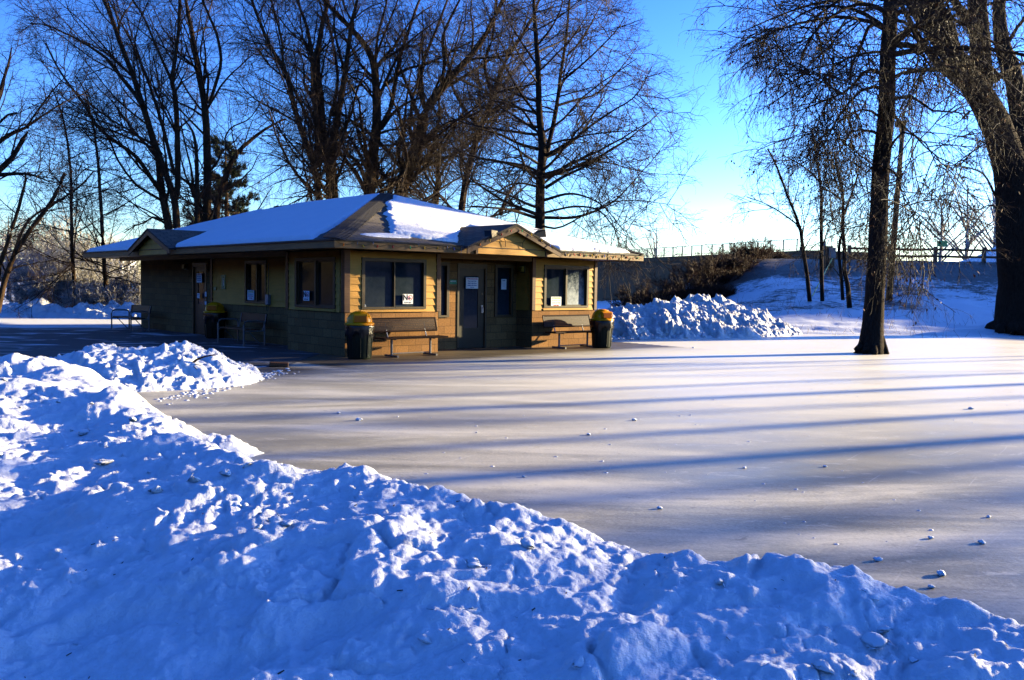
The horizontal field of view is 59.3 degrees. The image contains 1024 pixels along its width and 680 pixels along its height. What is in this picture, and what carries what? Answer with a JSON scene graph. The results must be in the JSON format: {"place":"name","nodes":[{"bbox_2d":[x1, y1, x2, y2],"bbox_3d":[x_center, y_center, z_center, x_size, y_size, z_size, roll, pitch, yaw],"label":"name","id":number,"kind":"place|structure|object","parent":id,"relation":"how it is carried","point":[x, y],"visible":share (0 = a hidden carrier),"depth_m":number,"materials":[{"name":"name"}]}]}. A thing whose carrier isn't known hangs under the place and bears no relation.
{"place":"outdoors","nodes":[
{"label":"outdoors","id":0,"kind":"place"},
{"bbox_2d":[0,318,320,374],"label":"pavement","id":1,"kind":"structure","parent":0,"point":[44,337],"depth_m":25.37,"materials":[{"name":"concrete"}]},
{"bbox_2d":[111,305,151,331],"bbox_3d":[-12.967,-0.758,30.638,0.731,0.845,1.948,-2,5,-42],"label":"park bench","id":2,"kind":"object","parent":1,"relation":"on","point":[140,309],"visible":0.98,"depth_m":30.54,"materials":[{"name":"brown metal"}]},
{"bbox_2d":[203,302,226,338],"bbox_3d":[-8.892,-0.595,26.921,0.677,1.090,0.679,1,3,0],"label":"litter bin","id":3,"kind":"object","parent":1,"relation":"on","point":[214,313],"visible":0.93,"depth_m":26.68,"materials":[{"name":"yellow plastic"}]},
{"bbox_2d":[217,312,267,345],"bbox_3d":[-7.354,-0.304,24.540,0.731,0.845,1.648,-2,5,-42],"label":"park bench","id":4,"kind":"object","parent":1,"relation":"on","point":[253,318],"visible":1,"depth_m":24.57,"materials":[{"name":"brown metal"}]},
{"bbox_2d":[0,247,1023,336],"bbox_3d":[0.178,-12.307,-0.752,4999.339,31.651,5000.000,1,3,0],"label":"ground","id":5,"kind":"structure","parent":0,"point":[978,308],"depth_m":44.71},
{"bbox_2d":[0,217,27,296],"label":"tree","id":6,"kind":"object","parent":5,"relation":"on","point":[7,255],"visible":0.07,"depth_m":127.38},
{"bbox_2d":[4,274,92,303],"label":"frosted bush","id":7,"kind":"object","parent":5,"relation":"on","point":[18,294],"visible":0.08,"depth_m":44.81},
{"bbox_2d":[0,13,116,211],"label":"bare tree","id":8,"kind":"object","parent":5,"relation":"on","point":[10,159],"visible":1,"depth_m":32.53,"materials":[{"name":"brown plant"}]},
{"bbox_2d":[0,133,128,312],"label":"bare tree","id":9,"kind":"object","parent":5,"relation":"on","point":[22,237],"visible":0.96,"depth_m":36.85,"materials":[{"name":"brown plant"}]},
{"bbox_2d":[0,210,139,303],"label":"frosted bush","id":10,"kind":"object","parent":5,"relation":"on","point":[85,276],"visible":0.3,"depth_m":45.42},
{"bbox_2d":[0,298,140,319],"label":"snow berm","id":11,"kind":"structure","parent":5,"relation":"on","point":[41,308],"depth_m":39.56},
{"bbox_2d":[53,288,104,307],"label":"frosted bush","id":12,"kind":"object","parent":5,"relation":"on","point":[77,301],"visible":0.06,"depth_m":43.61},
{"bbox_2d":[47,279,110,303],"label":"frosted bush","id":13,"kind":"object","parent":5,"relation":"on","point":[76,290],"visible":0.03,"depth_m":44.71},
{"bbox_2d":[0,45,159,317],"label":"bare tree","id":14,"kind":"object","parent":5,"relation":"on","point":[72,253],"visible":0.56,"depth_m":41.01,"materials":[{"name":"brown plant"}]},
{"bbox_2d":[2,34,172,298],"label":"bare tree","id":15,"kind":"object","parent":5,"relation":"on","point":[103,272],"visible":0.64,"depth_m":41.09,"materials":[{"name":"brown plant"}]},
{"bbox_2d":[74,269,140,305],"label":"frosted bush","id":16,"kind":"object","parent":5,"relation":"on","point":[135,301],"visible":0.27,"depth_m":44.25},
{"bbox_2d":[1,0,225,270],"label":"bare tree","id":17,"kind":"object","parent":5,"relation":"on","point":[129,70],"visible":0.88,"depth_m":42.35,"materials":[{"name":"brown plant"}]},
{"bbox_2d":[93,264,140,303],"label":"frosted bush","id":18,"kind":"object","parent":5,"relation":"on","point":[119,288],"visible":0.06,"depth_m":45.04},
{"bbox_2d":[98,232,138,273],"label":"tree","id":19,"kind":"object","parent":5,"relation":"on","point":[128,262],"visible":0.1,"depth_m":159.35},
{"bbox_2d":[89,0,298,234],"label":"bare tree","id":20,"kind":"object","parent":5,"relation":"on","point":[207,197],"visible":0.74,"depth_m":43.20,"materials":[{"name":"brown plant"}]},
{"bbox_2d":[180,135,260,225],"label":"pine tree","id":21,"kind":"object","parent":5,"relation":"on","point":[241,206],"visible":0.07,"depth_m":54.21,"materials":[{"name":"green plant"}]},
{"bbox_2d":[203,0,391,205],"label":"bare tree","id":22,"kind":"object","parent":5,"relation":"on","point":[266,39],"visible":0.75,"depth_m":42.12,"materials":[{"name":"brown plant"}]},
{"bbox_2d":[217,0,417,210],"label":"bare tree","id":23,"kind":"object","parent":5,"relation":"on","point":[330,189],"visible":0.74,"depth_m":41.67,"materials":[{"name":"brown plant"}]},
{"bbox_2d":[264,0,500,202],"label":"bare tree","id":24,"kind":"object","parent":5,"relation":"on","point":[378,131],"visible":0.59,"depth_m":43.79,"materials":[{"name":"brown plant"}]},
{"bbox_2d":[299,0,579,206],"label":"bare tree","id":25,"kind":"object","parent":5,"relation":"on","point":[403,188],"visible":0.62,"depth_m":44.32,"materials":[{"name":"brown plant"}]},
{"bbox_2d":[383,65,498,215],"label":"bare tree","id":26,"kind":"object","parent":5,"relation":"on","point":[434,183],"visible":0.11,"depth_m":49.36,"materials":[{"name":"brown plant"}]},
{"bbox_2d":[369,0,627,226],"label":"bare tree","id":27,"kind":"object","parent":5,"relation":"on","point":[487,51],"visible":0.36,"depth_m":47.09,"materials":[{"name":"brown plant"}]},
{"bbox_2d":[0,353,1023,679],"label":"snow bank","id":28,"kind":"structure","parent":5,"relation":"on","point":[330,583],"depth_m":3.65,"materials":[{"name":"snow"}]},
{"bbox_2d":[78,426,89,435],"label":"snow lump","id":29,"kind":"object","parent":28,"relation":"on","point":[82,432],"visible":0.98,"depth_m":7.98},
{"bbox_2d":[91,459,113,465],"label":"snow lump","id":30,"kind":"object","parent":28,"relation":"on","point":[101,462],"visible":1,"depth_m":6.54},
{"bbox_2d":[151,485,163,493],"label":"snow lump","id":31,"kind":"object","parent":28,"relation":"on","point":[157,489],"visible":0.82,"depth_m":4.94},
{"bbox_2d":[186,472,200,482],"bbox_3d":[-1.796,0.785,5.055,0.087,0.060,0.096,-15,-17,1],"label":"snow lump","id":32,"kind":"object","parent":28,"relation":"on","point":[192,479],"visible":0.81,"depth_m":5.03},
{"bbox_2d":[218,468,230,475],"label":"snow lump","id":33,"kind":"object","parent":28,"relation":"on","point":[225,472],"visible":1,"depth_m":5.07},
{"bbox_2d":[242,462,253,467],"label":"snow lump","id":34,"kind":"object","parent":28,"relation":"on","point":[246,464],"visible":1,"depth_m":5.15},
{"bbox_2d":[254,524,262,528],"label":"snow lump","id":35,"kind":"object","parent":28,"relation":"on","point":[259,526],"visible":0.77,"depth_m":4.16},
{"bbox_2d":[269,510,282,523],"bbox_3d":[-1.115,0.851,4.272,0.078,0.057,0.067,9,22,12],"label":"snow lump","id":36,"kind":"object","parent":28,"relation":"on","point":[277,517],"visible":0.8,"depth_m":4.27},
{"bbox_2d":[281,520,292,525],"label":"snow lump","id":37,"kind":"object","parent":28,"relation":"on","point":[286,522],"visible":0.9,"depth_m":4.22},
{"bbox_2d":[417,634,431,643],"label":"snow lump","id":38,"kind":"object","parent":28,"relation":"on","point":[423,638],"visible":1,"depth_m":3.17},
{"bbox_2d":[466,558,479,567],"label":"snow lump","id":39,"kind":"object","parent":28,"relation":"on","point":[469,560],"visible":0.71,"depth_m":3.75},
{"bbox_2d":[462,607,486,614],"bbox_3d":[-0.143,1.014,3.370,0.096,0.045,0.059,-2,5,-42],"label":"snow lump","id":40,"kind":"object","parent":28,"relation":"on","point":[473,610],"visible":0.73,"depth_m":3.36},
{"bbox_2d":[467,562,482,567],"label":"snow lump","id":41,"kind":"object","parent":28,"relation":"on","point":[473,565],"visible":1,"depth_m":3.70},
{"bbox_2d":[25,493,1007,678],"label":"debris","id":42,"kind":"object","parent":28,"relation":"on","point":[430,609],"visible":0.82,"depth_m":3.44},
{"bbox_2d":[520,537,533,548],"bbox_3d":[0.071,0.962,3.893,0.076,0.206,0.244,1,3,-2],"label":"snow lump","id":43,"kind":"object","parent":28,"relation":"on","point":[527,542],"visible":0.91,"depth_m":3.88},
{"bbox_2d":[567,655,583,669],"bbox_3d":[0.227,1.037,2.888,0.075,0.076,0.177,3,4,37],"label":"snow lump","id":44,"kind":"object","parent":28,"relation":"on","point":[577,663],"visible":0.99,"depth_m":2.83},
{"bbox_2d":[715,578,725,587],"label":"snow lump","id":45,"kind":"object","parent":28,"relation":"on","point":[719,581],"visible":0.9,"depth_m":3.43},
{"bbox_2d":[811,660,834,673],"bbox_3d":[0.971,1.013,2.793,0.053,0.036,0.081,7,-1,-37],"label":"snow lump","id":46,"kind":"object","parent":28,"relation":"on","point":[823,666],"visible":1,"depth_m":2.78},
{"bbox_2d":[848,667,860,676],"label":"snow lump","id":47,"kind":"object","parent":28,"relation":"on","point":[855,672],"visible":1,"depth_m":2.77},
{"bbox_2d":[861,632,895,649],"bbox_3d":[1.207,1.010,2.986,0.086,0.051,0.140,-18,10,-9],"label":"snow lump","id":48,"kind":"object","parent":28,"relation":"on","point":[872,640],"visible":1,"depth_m":2.98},
{"bbox_2d":[876,625,895,634],"bbox_3d":[1.270,0.989,3.060,0.045,0.033,0.078,-8,-14,-22],"label":"snow lump","id":49,"kind":"object","parent":28,"relation":"on","point":[881,630],"visible":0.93,"depth_m":3.06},
{"bbox_2d":[908,657,918,662],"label":"snow lump","id":50,"kind":"object","parent":28,"relation":"on","point":[912,659],"visible":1,"depth_m":2.91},
{"bbox_2d":[418,0,715,305],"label":"bare oak","id":51,"kind":"object","parent":5,"relation":"on","point":[539,175],"visible":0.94,"depth_m":39.58,"materials":[{"name":"plant"}]},
{"bbox_2d":[603,279,681,307],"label":"brush","id":52,"kind":"object","parent":5,"relation":"on","point":[640,299],"visible":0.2,"depth_m":49.61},
{"bbox_2d":[622,226,683,257],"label":"frosted tree","id":53,"kind":"object","parent":5,"relation":"on","point":[658,236],"visible":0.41,"depth_m":128.68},
{"bbox_2d":[625,278,700,302],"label":"brush","id":54,"kind":"object","parent":5,"relation":"on","point":[679,291],"visible":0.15,"depth_m":51.26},
{"bbox_2d":[642,256,723,296],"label":"brush","id":55,"kind":"object","parent":5,"relation":"on","point":[678,281],"visible":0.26,"depth_m":53.08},
{"bbox_2d":[595,293,801,339],"bbox_3d":[6.617,-0.936,33.612,11.019,1.632,5.624,-1,4,-33],"label":"snow pile","id":56,"kind":"object","parent":5,"relation":"on","point":[698,316],"visible":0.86,"depth_m":31.98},
{"bbox_2d":[666,244,752,288],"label":"brush","id":57,"kind":"object","parent":5,"relation":"on","point":[700,266],"visible":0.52,"depth_m":54.94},
{"bbox_2d":[695,280,739,298],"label":"brush","id":58,"kind":"object","parent":5,"relation":"on","point":[717,289],"visible":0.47,"depth_m":49.36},
{"bbox_2d":[597,239,866,300],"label":"road bridge","id":59,"kind":"structure","parent":5,"relation":"on","point":[601,294],"depth_m":108.11,"materials":[{"name":"concrete"}]},
{"bbox_2d":[697,242,766,274],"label":"brush","id":60,"kind":"object","parent":5,"relation":"on","point":[740,262],"visible":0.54,"depth_m":57.03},
{"bbox_2d":[715,234,782,258],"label":"brush","id":61,"kind":"object","parent":5,"relation":"on","point":[768,250],"visible":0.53,"depth_m":63.13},
{"bbox_2d":[761,249,795,258],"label":"brush","id":62,"kind":"object","parent":5,"relation":"on","point":[782,252],"visible":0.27,"depth_m":68.98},
{"bbox_2d":[717,130,839,300],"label":"slope tree","id":63,"kind":"object","parent":5,"relation":"on","point":[798,226],"visible":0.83,"depth_m":42.63,"materials":[{"name":"brown plant"}]},
{"bbox_2d":[748,100,869,300],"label":"slope tree","id":64,"kind":"object","parent":5,"relation":"on","point":[820,269],"visible":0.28,"depth_m":42.65,"materials":[{"name":"brown plant"}]},
{"bbox_2d":[812,258,832,295],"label":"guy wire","id":65,"kind":"object","parent":5,"relation":"attached to","point":[819,281],"visible":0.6,"depth_m":47.97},
{"bbox_2d":[823,241,835,267],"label":"utility cabinet","id":66,"kind":"object","parent":5,"relation":"on","point":[833,254],"visible":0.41,"depth_m":55.58,"materials":[{"name":"grey metal"}]},
{"bbox_2d":[802,126,905,307],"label":"slope tree","id":67,"kind":"object","parent":5,"relation":"on","point":[844,274],"visible":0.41,"depth_m":41.12,"materials":[{"name":"brown plant"}]},
{"bbox_2d":[792,255,916,260],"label":"railing","id":68,"kind":"object","parent":5,"relation":"on","point":[835,258],"visible":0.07,"depth_m":77.67,"materials":[{"name":"metal"}]},
{"bbox_2d":[745,0,1023,334],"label":"tree","id":69,"kind":"object","parent":5,"relation":"on","point":[1009,312],"visible":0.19,"depth_m":35.11,"materials":[{"name":"brown plant"}]},
{"bbox_2d":[886,120,906,300],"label":"utility pole","id":70,"kind":"object","parent":5,"relation":"on","point":[894,215],"visible":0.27,"depth_m":43.73,"materials":[{"name":"brown wood"}]},
{"bbox_2d":[847,245,995,262],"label":"rail fence","id":71,"kind":"object","parent":5,"relation":"on","point":[984,256],"visible":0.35,"depth_m":61.16,"materials":[{"name":"brown wood"}]},
{"bbox_2d":[937,241,946,260],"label":"road sign","id":72,"kind":"object","parent":5,"relation":"on","point":[944,243],"visible":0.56,"depth_m":87.53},
{"bbox_2d":[901,189,989,260],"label":"frosted tree","id":73,"kind":"object","parent":5,"relation":"on","point":[922,239],"visible":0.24,"depth_m":94.46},
{"bbox_2d":[917,180,994,259],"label":"frosted tree","id":74,"kind":"object","parent":5,"relation":"on","point":[954,246],"visible":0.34,"depth_m":91.16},
{"bbox_2d":[952,168,995,248],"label":"frosted tree","id":75,"kind":"object","parent":5,"relation":"on","point":[994,224],"visible":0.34,"depth_m":89.34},
{"bbox_2d":[0,0,1023,276],"label":"sky","id":76,"kind":"structure","parent":0,"point":[663,21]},
{"bbox_2d":[137,334,1023,624],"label":"ice rink","id":77,"kind":"structure","parent":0,"point":[901,430],"depth_m":10.29,"materials":[{"name":"ice"}]},
{"bbox_2d":[49,340,264,391],"bbox_3d":[-7.004,0.421,14.647,6.596,0.785,3.001,-1,4,-30],"label":"snow pile","id":78,"kind":"object","parent":77,"relation":"on","point":[164,367],"visible":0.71,"depth_m":14.62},
{"bbox_2d":[192,355,214,368],"bbox_3d":[-5.047,0.367,14.673,0.415,0.254,0.165,1,3,0],"label":"fallen branch","id":79,"kind":"object","parent":78,"relation":"on","point":[195,360],"visible":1,"depth_m":14.72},
{"bbox_2d":[269,362,288,366],"bbox_3d":[-4.711,0.497,18.177,0.380,0.090,0.200,3,4,-14],"label":"wood block","id":80,"kind":"object","parent":77,"relation":"on","point":[278,364],"depth_m":18.09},
{"bbox_2d":[344,311,374,359],"bbox_3d":[-3.458,-0.117,20.384,0.677,1.090,0.679,0,4,-14],"label":"litter bin","id":81,"kind":"object","parent":77,"relation":"on","point":[359,326],"visible":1,"depth_m":20.14,"materials":[{"name":"black plastic"}]},
{"bbox_2d":[80,193,644,356],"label":"park building","id":82,"kind":"structure","parent":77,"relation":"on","point":[299,248],"depth_m":24.36,"materials":[{"name":"beige"}]},
{"bbox_2d":[182,263,187,269],"bbox_3d":[-10.629,-2.387,29.185,0.130,0.200,0.180,-2,5,-42],"label":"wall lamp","id":83,"kind":"object","parent":82,"relation":"attached to","point":[185,266],"visible":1,"depth_m":29.15,"materials":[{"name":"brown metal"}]},
{"bbox_2d":[197,273,201,282],"bbox_3d":[-9.889,-1.959,28.427,0.010,0.290,0.400,-2,5,-42],"label":"paper notice","id":84,"kind":"object","parent":82,"relation":"attached to","point":[199,277],"visible":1,"depth_m":28.41,"materials":[{"name":"white"}]},
{"bbox_2d":[192,263,206,334],"bbox_3d":[-9.870,-1.305,28.545,0.155,2.280,1.080,-2,5,-42],"label":"door","id":85,"kind":"structure","parent":82,"relation":"in","point":[198,304],"depth_m":28.65,"materials":[{"name":"paint"}]},
{"bbox_2d":[221,275,225,288],"bbox_3d":[-8.699,-1.750,27.102,0.013,0.430,0.270,-2,5,-42],"label":"wall sign","id":86,"kind":"object","parent":82,"relation":"attached to","point":[223,282],"visible":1,"depth_m":27.09,"materials":[{"name":"paper"}]},
{"bbox_2d":[247,290,253,299],"bbox_3d":[-7.503,-1.289,25.821,0.010,0.280,0.420,-2,5,-42],"label":"paper notice","id":87,"kind":"object","parent":82,"relation":"attached to","point":[250,294],"visible":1,"depth_m":25.83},
{"bbox_2d":[244,260,266,303],"bbox_3d":[-7.249,-1.652,25.585,0.145,1.210,1.340,-2,5,-42],"label":"window","id":88,"kind":"structure","parent":82,"relation":"in","point":[255,272],"depth_m":25.53,"materials":[{"name":"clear glass"}]},
{"bbox_2d":[265,263,270,310],"bbox_3d":[-6.760,-1.454,24.895,0.090,1.328,0.160,-2,5,-42],"label":"wall box","id":89,"kind":"object","parent":82,"relation":"attached to","point":[268,299],"visible":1,"depth_m":24.88,"materials":[{"name":"metal"}]},
{"bbox_2d":[303,291,308,300],"bbox_3d":[-5.067,-1.088,22.127,0.026,0.240,0.300,-2,5,-42],"label":"paper notice","id":90,"kind":"object","parent":82,"relation":"attached to","point":[305,295],"visible":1,"depth_m":22.14,"materials":[{"name":"white"}]},
{"bbox_2d":[294,257,335,308],"bbox_3d":[-4.746,-1.391,21.827,0.145,1.220,1.930,-2,5,-42],"label":"window","id":91,"kind":"structure","parent":82,"relation":"in","point":[315,275],"depth_m":21.77,"materials":[{"name":"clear glass"}]},
{"bbox_2d":[361,257,426,308],"bbox_3d":[-2.864,-1.358,21.734,1.870,1.220,0.145,-2,5,-42],"label":"window","id":92,"kind":"structure","parent":82,"relation":"in","point":[385,281],"depth_m":21.70,"materials":[{"name":"clear glass"}]},
{"bbox_2d":[340,243,460,250],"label":"string lights","id":93,"kind":"object","parent":82,"relation":"attached to","point":[396,246],"visible":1,"depth_m":20.49,"materials":[{"name":"plastic"}]},
{"bbox_2d":[403,294,412,303],"bbox_3d":[-2.543,-1.003,21.983,0.300,0.240,0.026,-2,5,-42],"label":"paper notice","id":94,"kind":"object","parent":82,"relation":"attached to","point":[407,298],"visible":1,"depth_m":21.99,"materials":[{"name":"white"}]},
{"bbox_2d":[438,262,449,317],"bbox_3d":[-1.822,-1.314,23.549,0.360,1.440,0.145,-2,5,-42],"label":"window","id":95,"kind":"structure","parent":82,"relation":"in","point":[445,266],"depth_m":23.58,"materials":[{"name":"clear glass"}]},
{"bbox_2d":[466,277,477,288],"bbox_3d":[-1.071,-1.528,24.125,0.420,0.300,0.008,-2,5,-42],"label":"paper notice","id":96,"kind":"object","parent":82,"relation":"attached to","point":[471,282],"visible":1,"depth_m":24.11,"materials":[{"name":"white"}]},
{"bbox_2d":[457,264,486,348],"bbox_3d":[-1.109,-0.909,24.239,1.020,2.270,0.155,-2,5,-42],"label":"door","id":97,"kind":"structure","parent":82,"relation":"in","point":[471,303],"depth_m":24.26,"materials":[{"name":"paint"}]},
{"bbox_2d":[484,230,505,246],"bbox_3d":[-0.359,-2.527,22.380,0.662,0.388,0.320,-2,5,-42],"label":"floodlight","id":98,"kind":"object","parent":82,"relation":"attached to","point":[491,233],"visible":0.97,"depth_m":22.16,"materials":[{"name":"white metal"}]},
{"bbox_2d":[501,279,506,289],"bbox_3d":[-0.226,-1.542,24.876,0.190,0.290,0.008,-2,5,-42],"label":"paper notice","id":99,"kind":"object","parent":82,"relation":"attached to","point":[503,284],"visible":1,"depth_m":24.87,"materials":[{"name":"white"}]},
{"bbox_2d":[494,264,513,316],"bbox_3d":[-0.255,-1.367,24.953,0.670,1.440,0.145,-2,5,-42],"label":"window","id":100,"kind":"structure","parent":82,"relation":"in","point":[503,299],"depth_m":24.99,"materials":[{"name":"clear glass"}]},
{"bbox_2d":[478,226,556,248],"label":"string lights","id":101,"kind":"object","parent":82,"relation":"attached to","point":[522,231],"visible":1,"depth_m":22.67,"materials":[{"name":"metal"}]},
{"bbox_2d":[518,265,524,272],"bbox_3d":[0.262,-1.970,24.945,0.130,0.200,0.180,-2,5,-42],"label":"wall lamp","id":102,"kind":"object","parent":82,"relation":"attached to","point":[521,268],"visible":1,"depth_m":24.91,"materials":[{"name":"brown metal"}]},
{"bbox_2d":[522,229,545,244],"bbox_3d":[0.556,-2.616,23.195,0.662,0.534,0.320,-2,5,-42],"label":"floodlight","id":103,"kind":"object","parent":82,"relation":"attached to","point":[540,233],"visible":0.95,"depth_m":23.24,"materials":[{"name":"grey metal"}]},
{"bbox_2d":[551,297,560,305],"bbox_3d":[1.246,-1.071,25.390,0.400,0.300,0.008,-2,5,-42],"label":"paper notice","id":104,"kind":"object","parent":82,"relation":"attached to","point":[555,301],"visible":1,"depth_m":25.38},
{"bbox_2d":[543,265,588,307],"bbox_3d":[1.525,-1.524,25.664,1.800,1.200,0.145,-2,5,-42],"label":"window","id":105,"kind":"structure","parent":82,"relation":"in","point":[570,283],"depth_m":25.64,"materials":[{"name":"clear glass"}]},
{"bbox_2d":[564,252,640,259],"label":"string lights","id":106,"kind":"object","parent":82,"relation":"attached to","point":[598,255],"visible":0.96,"depth_m":25.00,"materials":[{"name":"plastic"}]},
{"bbox_2d":[372,317,447,357],"bbox_3d":[-2.407,-0.075,21.363,1.880,0.908,0.574,-2,5,-42],"label":"park bench","id":107,"kind":"object","parent":77,"relation":"on","point":[425,323],"visible":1,"depth_m":21.44,"materials":[{"name":"wood"}]},
{"bbox_2d":[154,335,933,551],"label":"ice crumbs","id":108,"kind":"object","parent":77,"relation":"on","point":[193,392],"visible":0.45,"depth_m":13.81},
{"bbox_2d":[542,314,592,348],"bbox_3d":[1.696,-0.240,25.037,1.880,0.908,0.574,-2,5,-42],"label":"park bench","id":109,"kind":"object","parent":77,"relation":"on","point":[554,321],"visible":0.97,"depth_m":25.07,"materials":[{"name":"wood"}]},
{"bbox_2d":[590,309,614,347],"bbox_3d":[2.525,-0.329,25.275,0.677,1.090,0.679,-1,4,-26],"label":"litter bin","id":110,"kind":"object","parent":77,"relation":"on","point":[602,321],"visible":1,"depth_m":25.03,"materials":[{"name":"yellow plastic"}]},
{"bbox_2d":[678,0,1023,354],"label":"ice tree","id":111,"kind":"object","parent":77,"relation":"on","point":[872,340],"visible":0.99,"depth_m":23.50,"materials":[{"name":"plant"}]},
{"bbox_2d":[873,557,882,560],"bbox_3d":[2.334,1.396,5.735,0.061,0.029,0.046,1,4,6],"label":"snow chunk","id":112,"kind":"object","parent":77,"relation":"on","point":[877,558],"visible":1,"depth_m":5.72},
{"bbox_2d":[937,570,945,575],"bbox_3d":[2.606,1.415,5.458,0.052,0.035,0.067,2,4,22],"label":"snow chunk","id":113,"kind":"object","parent":77,"relation":"on","point":[941,573],"visible":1,"depth_m":5.44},
{"bbox_2d":[737,256,1011,337],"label":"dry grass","id":114,"kind":"structure","parent":0,"point":[885,303],"depth_m":44.95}
]}

